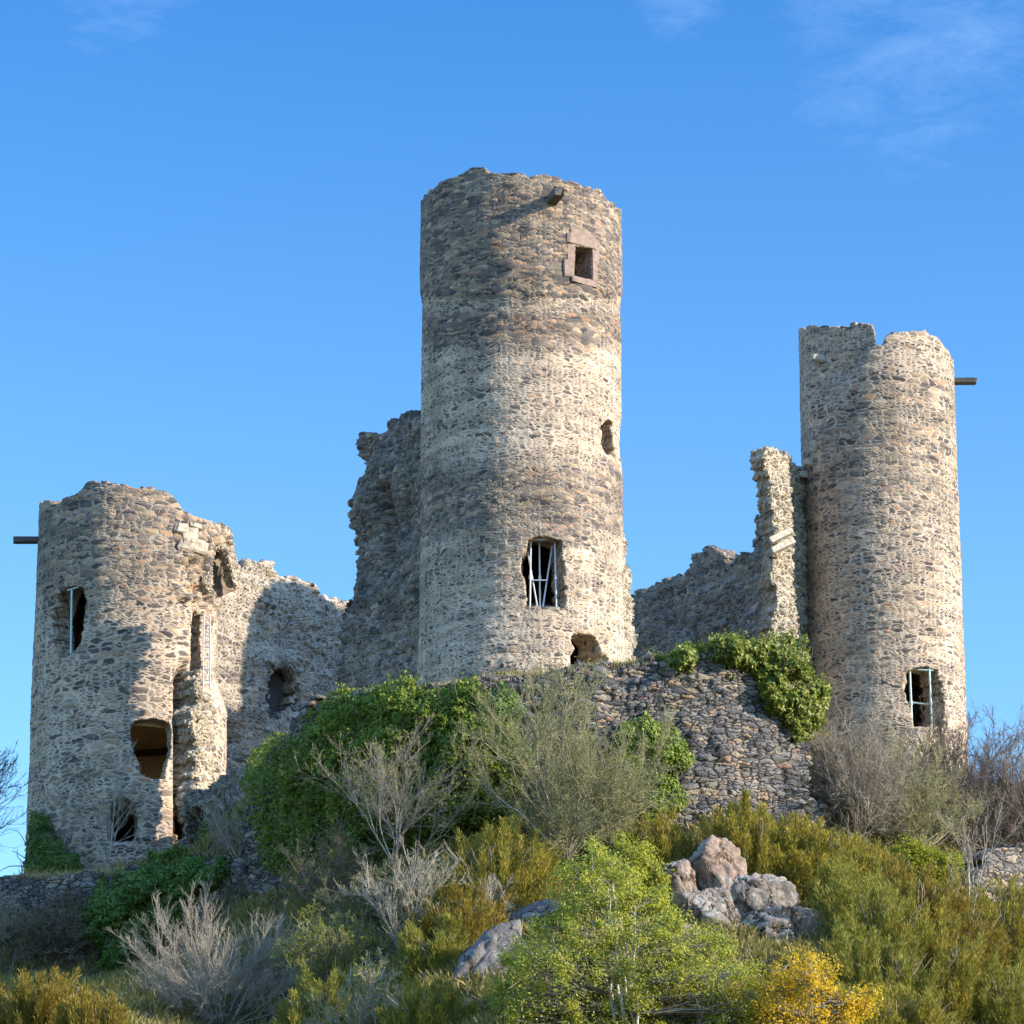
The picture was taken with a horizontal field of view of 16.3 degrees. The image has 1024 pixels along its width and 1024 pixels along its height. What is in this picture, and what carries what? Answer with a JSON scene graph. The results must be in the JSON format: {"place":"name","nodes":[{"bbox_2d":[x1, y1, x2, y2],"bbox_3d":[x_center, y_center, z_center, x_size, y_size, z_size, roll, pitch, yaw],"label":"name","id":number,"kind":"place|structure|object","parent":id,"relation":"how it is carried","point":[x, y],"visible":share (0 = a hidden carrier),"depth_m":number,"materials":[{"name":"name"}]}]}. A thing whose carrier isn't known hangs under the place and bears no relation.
{"place":"outdoors","nodes":[
{"label":"outdoors","id":0,"kind":"place"},
{"bbox_2d":[0,717,1023,1023],"bbox_3d":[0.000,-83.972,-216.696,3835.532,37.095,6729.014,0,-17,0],"label":"hillside","id":1,"kind":"structure","parent":0,"point":[66,965],"depth_m":138.63,"materials":[{"name":"soil"}]},
{"bbox_2d":[0,880,36,943],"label":"bare shrub","id":2,"kind":"object","parent":1,"relation":"on","point":[12,916],"visible":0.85,"depth_m":149.45,"materials":[{"name":"grey plant"}]},
{"bbox_2d":[0,739,40,849],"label":"bare tree","id":3,"kind":"object","parent":1,"relation":"on","point":[2,769],"visible":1,"depth_m":152.88,"materials":[{"name":"grey plant"}]},
{"bbox_2d":[0,962,101,1023],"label":"broom shrub","id":4,"kind":"object","parent":1,"relation":"on","point":[26,1003],"visible":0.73,"depth_m":116.55,"materials":[{"name":"green plant"}]},
{"bbox_2d":[3,878,101,976],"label":"bare shrub","id":5,"kind":"object","parent":1,"relation":"on","point":[64,934],"visible":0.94,"depth_m":147.72,"materials":[{"name":"plant"}]},
{"bbox_2d":[50,989,139,1023],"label":"broom shrub","id":6,"kind":"object","parent":1,"relation":"on","point":[107,1012],"visible":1,"depth_m":113.52,"materials":[{"name":"plant"}]},
{"bbox_2d":[44,733,154,869],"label":"bare tree","id":7,"kind":"object","parent":1,"relation":"on","point":[116,773],"visible":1,"depth_m":151.29,"materials":[{"name":"grey plant"}]},
{"bbox_2d":[0,854,247,958],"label":"stone wall","id":8,"kind":"structure","parent":1,"relation":"on","point":[37,892],"depth_m":149.06,"materials":[{"name":"grey stone"}]},
{"bbox_2d":[73,840,231,973],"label":"ivy","id":9,"kind":"object","parent":8,"relation":"attached to","point":[140,888],"visible":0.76,"depth_m":146.26,"materials":[{"name":"green plant"}]},
{"bbox_2d":[13,480,240,872],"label":"round tower","id":10,"kind":"structure","parent":1,"relation":"on","point":[152,573],"depth_m":159.02,"materials":[{"name":"beige stone"}]},
{"bbox_2d":[2,808,96,874],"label":"ivy","id":11,"kind":"object","parent":10,"relation":"attached to","point":[54,852],"visible":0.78,"depth_m":155.79,"materials":[{"name":"green plant"}]},
{"bbox_2d":[67,587,78,653],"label":"steel props","id":12,"kind":"object","parent":10,"relation":"attached to","point":[71,589],"visible":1,"depth_m":159.19,"materials":[{"name":"grey metal"}]},
{"bbox_2d":[173,669,221,823],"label":"broken pier","id":13,"kind":"structure","parent":10,"relation":"attached to","point":[197,761],"depth_m":158.02,"materials":[{"name":"stone"}]},
{"bbox_2d":[202,613,210,689],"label":"steel ladder","id":14,"kind":"object","parent":10,"relation":"attached to","point":[209,647],"visible":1,"depth_m":159.81,"materials":[{"name":"grey metal"}]},
{"bbox_2d":[103,875,333,1023],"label":"bare shrub","id":15,"kind":"object","parent":1,"relation":"on","point":[210,983],"visible":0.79,"depth_m":125.99,"materials":[{"name":"grey plant"}]},
{"bbox_2d":[194,787,249,857],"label":"bare shrub","id":16,"kind":"object","parent":1,"relation":"on","point":[235,827],"visible":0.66,"depth_m":145.50,"materials":[{"name":"grey plant"}]},
{"bbox_2d":[178,759,271,848],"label":"wall","id":17,"kind":"structure","parent":1,"relation":"on","point":[194,800],"depth_m":151.36,"materials":[{"name":"stone"}]},
{"bbox_2d":[175,785,241,847],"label":"ivy","id":18,"kind":"object","parent":17,"relation":"attached to","point":[202,830],"visible":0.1,"depth_m":150.74,"materials":[{"name":"green plant"}]},
{"bbox_2d":[216,558,348,773],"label":"curtain wall","id":19,"kind":"structure","parent":1,"relation":"on","point":[279,641],"depth_m":168.06,"materials":[{"name":"stone"}]},
{"bbox_2d":[270,955,372,1023],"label":"broom shrub","id":20,"kind":"object","parent":1,"relation":"on","point":[298,1012],"visible":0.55,"depth_m":118.79,"materials":[{"name":"green plant"}]},
{"bbox_2d":[270,810,386,916],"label":"bare shrub","id":21,"kind":"object","parent":1,"relation":"on","point":[339,877],"visible":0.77,"depth_m":132.28,"materials":[{"name":"grey plant"}]},
{"bbox_2d":[264,896,396,985],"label":"shrub","id":22,"kind":"object","parent":1,"relation":"on","point":[317,943],"visible":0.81,"depth_m":123.92,"materials":[{"name":"green plant"}]},
{"bbox_2d":[296,947,420,1023],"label":"bare shrub","id":23,"kind":"object","parent":1,"relation":"on","point":[364,1015],"visible":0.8,"depth_m":113.95,"materials":[{"name":"grey plant"}]},
{"bbox_2d":[308,847,413,943],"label":"bare shrub","id":24,"kind":"object","parent":1,"relation":"on","point":[368,915],"visible":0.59,"depth_m":126.94,"materials":[{"name":"grey plant"}]},
{"bbox_2d":[334,410,420,696],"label":"broken wall","id":25,"kind":"structure","parent":1,"relation":"on","point":[378,636],"depth_m":152.50,"materials":[{"name":"stone"}]},
{"bbox_2d":[281,711,490,895],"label":"bare tree","id":26,"kind":"object","parent":1,"relation":"on","point":[386,788],"visible":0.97,"depth_m":130.82,"materials":[{"name":"grey plant"}]},
{"bbox_2d":[321,836,466,947],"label":"bare shrub","id":27,"kind":"object","parent":1,"relation":"on","point":[410,893],"visible":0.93,"depth_m":121.53,"materials":[{"name":"grey plant"}]},
{"bbox_2d":[372,972,477,1023],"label":"broom shrub","id":28,"kind":"object","parent":1,"relation":"on","point":[426,1006],"visible":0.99,"depth_m":112.36,"materials":[{"name":"green plant"}]},
{"bbox_2d":[394,910,470,986],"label":"broom shrub","id":29,"kind":"object","parent":1,"relation":"on","point":[443,945],"visible":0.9,"depth_m":118.83,"materials":[{"name":"green plant"}]},
{"bbox_2d":[13,654,853,928],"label":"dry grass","id":30,"kind":"structure","parent":1,"relation":"on","point":[107,872],"depth_m":135.95,"materials":[{"name":"green plant"}]},
{"bbox_2d":[404,880,513,948],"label":"broom shrub","id":31,"kind":"object","parent":1,"relation":"on","point":[474,924],"visible":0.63,"depth_m":120.97,"materials":[{"name":"green plant"}]},
{"bbox_2d":[453,919,528,986],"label":"rock slab","id":32,"kind":"object","parent":1,"relation":"on","point":[480,953],"visible":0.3,"depth_m":117.63,"materials":[{"name":"grey stone"}]},
{"bbox_2d":[418,815,566,915],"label":"broom shrub","id":33,"kind":"object","parent":1,"relation":"on","point":[504,859],"visible":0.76,"depth_m":124.44,"materials":[{"name":"green plant"}]},
{"bbox_2d":[465,865,520,925],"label":"bare shrub","id":34,"kind":"object","parent":1,"relation":"on","point":[490,893],"visible":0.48,"depth_m":122.82,"materials":[{"name":"grey plant"}]},
{"bbox_2d":[0,668,1023,1023],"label":"undergrowth","id":35,"kind":"object","parent":1,"relation":"on","point":[750,946],"visible":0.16,"depth_m":127.09,"materials":[{"name":"green plant"}]},
{"bbox_2d":[417,167,624,684],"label":"round tower","id":36,"kind":"structure","parent":1,"relation":"on","point":[521,289],"depth_m":146.19,"materials":[{"name":"stone"}]},
{"bbox_2d":[527,538,559,610],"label":"steel props","id":37,"kind":"object","parent":36,"relation":"attached to","point":[538,540],"visible":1,"depth_m":143.98,"materials":[{"name":"grey metal"}]},
{"bbox_2d":[506,898,562,923],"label":"rock slab","id":38,"kind":"object","parent":1,"relation":"on","point":[535,909],"visible":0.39,"depth_m":122.83,"materials":[{"name":"grey stone"}]},
{"bbox_2d":[237,651,852,905],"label":"retaining wall","id":39,"kind":"structure","parent":1,"relation":"on","point":[741,740],"depth_m":134.55,"materials":[{"name":"stone"}]},
{"bbox_2d":[232,667,525,883],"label":"ivy","id":40,"kind":"object","parent":39,"relation":"attached to","point":[385,702],"visible":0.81,"depth_m":135.27,"materials":[{"name":"green plant"}]},
{"bbox_2d":[449,661,534,780],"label":"ivy","id":41,"kind":"object","parent":39,"relation":"attached to","point":[509,691],"visible":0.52,"depth_m":133.89,"materials":[{"name":"green plant"}]},
{"bbox_2d":[593,702,697,825],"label":"ivy","id":42,"kind":"object","parent":39,"relation":"attached to","point":[642,723],"visible":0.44,"depth_m":133.02,"materials":[{"name":"green plant"}]},
{"bbox_2d":[641,646,666,662],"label":"leafy bush","id":43,"kind":"object","parent":39,"relation":"on","point":[658,658],"visible":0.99,"depth_m":135.85,"materials":[{"name":"green plant"}]},
{"bbox_2d":[660,627,849,744],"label":"ivy","id":44,"kind":"object","parent":39,"relation":"attached to","point":[783,665],"visible":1,"depth_m":135.41,"materials":[{"name":"green plant"}]},
{"bbox_2d":[441,652,709,864],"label":"bare tree","id":45,"kind":"object","parent":1,"relation":"on","point":[628,791],"visible":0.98,"depth_m":127.65,"materials":[{"name":"plant"}]},
{"bbox_2d":[571,791,661,863],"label":"bare shrub","id":46,"kind":"object","parent":1,"relation":"on","point":[608,841],"visible":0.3,"depth_m":129.15,"materials":[{"name":"green plant"}]},
{"bbox_2d":[583,828,674,921],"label":"leafy bush","id":47,"kind":"object","parent":1,"relation":"on","point":[649,872],"visible":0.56,"depth_m":122.05,"materials":[{"name":"green plant"}]},
{"bbox_2d":[622,523,637,661],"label":"wall stub","id":48,"kind":"object","parent":1,"relation":"on","point":[631,636],"depth_m":147.39,"materials":[{"name":"stone"}]},
{"bbox_2d":[476,834,802,1023],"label":"leafy tree","id":49,"kind":"object","parent":1,"relation":"on","point":[668,929],"visible":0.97,"depth_m":111.28,"materials":[{"name":"green plant"}]},
{"bbox_2d":[624,803,694,868],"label":"broom shrub","id":50,"kind":"object","parent":1,"relation":"on","point":[667,844],"visible":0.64,"depth_m":128.01,"materials":[{"name":"green plant"}]},
{"bbox_2d":[654,858,697,915],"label":"boulder","id":51,"kind":"object","parent":1,"relation":"on","point":[682,879],"visible":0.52,"depth_m":122.47,"materials":[{"name":"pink stone"}]},
{"bbox_2d":[676,917,705,937],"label":"boulder","id":52,"kind":"object","parent":1,"relation":"on","point":[688,923],"visible":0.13,"depth_m":121.38,"materials":[{"name":"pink stone"}]},
{"bbox_2d":[631,514,765,662],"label":"curtain wall","id":53,"kind":"structure","parent":1,"relation":"on","point":[714,589],"depth_m":169.83,"materials":[{"name":"stone"}]},
{"bbox_2d":[679,887,744,932],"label":"boulder","id":54,"kind":"object","parent":1,"relation":"on","point":[715,903],"visible":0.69,"depth_m":121.94,"materials":[{"name":"grey stone"}]},
{"bbox_2d":[689,835,746,890],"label":"boulder","id":55,"kind":"object","parent":1,"relation":"on","point":[718,862],"visible":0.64,"depth_m":123.17,"materials":[{"name":"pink stone"}]},
{"bbox_2d":[698,787,812,883],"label":"broom shrub","id":56,"kind":"object","parent":1,"relation":"on","point":[751,842],"visible":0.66,"depth_m":127.02,"materials":[{"name":"green plant"}]},
{"bbox_2d":[729,872,799,912],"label":"boulder","id":57,"kind":"object","parent":1,"relation":"on","point":[754,891],"visible":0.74,"depth_m":122.49,"materials":[{"name":"grey stone"}]},
{"bbox_2d":[741,910,793,943],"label":"boulder","id":58,"kind":"object","parent":1,"relation":"on","point":[767,922],"visible":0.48,"depth_m":121.44,"materials":[{"name":"grey stone"}]},
{"bbox_2d":[749,446,809,686],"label":"broken pier","id":59,"kind":"structure","parent":1,"relation":"on","point":[782,584],"depth_m":159.20,"materials":[{"name":"stone"}]},
{"bbox_2d":[767,927,793,946],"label":"boulder","id":60,"kind":"object","parent":1,"relation":"on","point":[774,937],"visible":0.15,"depth_m":121.15,"materials":[{"name":"grey stone"}]},
{"bbox_2d":[758,904,834,940],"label":"boulder","id":61,"kind":"object","parent":1,"relation":"on","point":[802,921],"visible":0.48,"depth_m":121.98,"materials":[{"name":"grey stone"}]},
{"bbox_2d":[723,945,883,1023],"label":"leafy bush","id":62,"kind":"object","parent":1,"relation":"on","point":[818,1010],"visible":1,"depth_m":110.20,"materials":[{"name":"yellow plant"}]},
{"bbox_2d":[758,810,863,906],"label":"broom shrub","id":63,"kind":"object","parent":1,"relation":"on","point":[814,853],"visible":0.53,"depth_m":126.98,"materials":[{"name":"green plant"}]},
{"bbox_2d":[803,850,911,925],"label":"broom shrub","id":64,"kind":"object","parent":1,"relation":"on","point":[824,874],"visible":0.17,"depth_m":124.02,"materials":[{"name":"green plant"}]},
{"bbox_2d":[791,697,931,847],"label":"bare shrub","id":65,"kind":"object","parent":1,"relation":"on","point":[845,776],"visible":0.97,"depth_m":135.71,"materials":[{"name":"grey plant"}]},
{"bbox_2d":[832,829,916,891],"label":"broom shrub","id":66,"kind":"object","parent":1,"relation":"on","point":[868,859],"visible":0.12,"depth_m":129.74,"materials":[{"name":"green plant"}]},
{"bbox_2d":[819,912,945,1018],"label":"broom shrub","id":67,"kind":"object","parent":1,"relation":"on","point":[894,970],"visible":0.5,"depth_m":116.55,"materials":[{"name":"green plant"}]},
{"bbox_2d":[805,863,959,999],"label":"broom shrub","id":68,"kind":"object","parent":1,"relation":"on","point":[882,917],"visible":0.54,"depth_m":121.34,"materials":[{"name":"green plant"}]},
{"bbox_2d":[798,322,976,776],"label":"round tower","id":69,"kind":"structure","parent":1,"relation":"on","point":[879,473],"depth_m":159.43,"materials":[{"name":"stone"}]},
{"bbox_2d":[909,669,933,725],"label":"steel props","id":70,"kind":"object","parent":69,"relation":"attached to","point":[910,686],"visible":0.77,"depth_m":156.80,"materials":[{"name":"grey metal"}]},
{"bbox_2d":[830,970,957,1023],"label":"broom shrub","id":71,"kind":"object","parent":1,"relation":"on","point":[928,1012],"visible":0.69,"depth_m":113.15,"materials":[{"name":"plant"}]},
{"bbox_2d":[844,711,999,851],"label":"bare shrub","id":72,"kind":"object","parent":1,"relation":"on","point":[917,826],"visible":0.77,"depth_m":137.57,"materials":[{"name":"plant"}]},
{"bbox_2d":[866,849,982,952],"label":"broom shrub","id":73,"kind":"object","parent":1,"relation":"on","point":[924,881],"visible":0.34,"depth_m":126.22,"materials":[{"name":"green plant"}]},
{"bbox_2d":[889,834,967,887],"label":"leafy bush","id":74,"kind":"object","parent":1,"relation":"on","point":[920,854],"visible":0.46,"depth_m":133.18,"materials":[{"name":"green plant"}]},
{"bbox_2d":[878,893,987,1023],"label":"broom shrub","id":75,"kind":"object","parent":1,"relation":"on","point":[961,987],"visible":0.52,"depth_m":120.35,"materials":[{"name":"green plant"}]},
{"bbox_2d":[890,695,1023,852],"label":"bare shrub","id":76,"kind":"object","parent":1,"relation":"on","point":[982,779],"visible":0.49,"depth_m":141.62,"materials":[{"name":"grey plant"}]},
{"bbox_2d":[896,677,1023,843],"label":"bare tree","id":77,"kind":"object","parent":1,"relation":"on","point":[938,715],"visible":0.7,"depth_m":142.48,"materials":[{"name":"plant"}]},
{"bbox_2d":[919,884,1018,977],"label":"broom shrub","id":78,"kind":"object","parent":1,"relation":"on","point":[985,925],"visible":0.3,"depth_m":125.54,"materials":[{"name":"green plant"}]},
{"bbox_2d":[933,720,1023,853],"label":"bare shrub","id":79,"kind":"object","parent":1,"relation":"on","point":[1006,786],"visible":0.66,"depth_m":141.25,"materials":[{"name":"plant"}]},
{"bbox_2d":[933,791,1023,938],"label":"bare tree","id":80,"kind":"object","parent":1,"relation":"on","point":[969,851],"visible":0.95,"depth_m":130.14,"materials":[{"name":"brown plant"}]},
{"bbox_2d":[946,868,1023,971],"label":"broom shrub","id":81,"kind":"object","parent":1,"relation":"on","point":[1012,919],"visible":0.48,"depth_m":131.05,"materials":[{"name":"green plant"}]},
{"bbox_2d":[946,842,1023,915],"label":"stone wall","id":82,"kind":"structure","parent":1,"relation":"on","point":[1004,867],"depth_m":135.72,"materials":[{"name":"grey stone"}]},
{"bbox_2d":[950,946,1023,1023],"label":"broom shrub","id":83,"kind":"object","parent":1,"relation":"on","point":[999,1003],"visible":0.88,"depth_m":120.35,"materials":[{"name":"green plant"}]},
{"bbox_2d":[0,0,1023,876],"label":"sky","id":84,"kind":"structure","parent":0,"point":[210,210],"materials":[{"name":"blue"}]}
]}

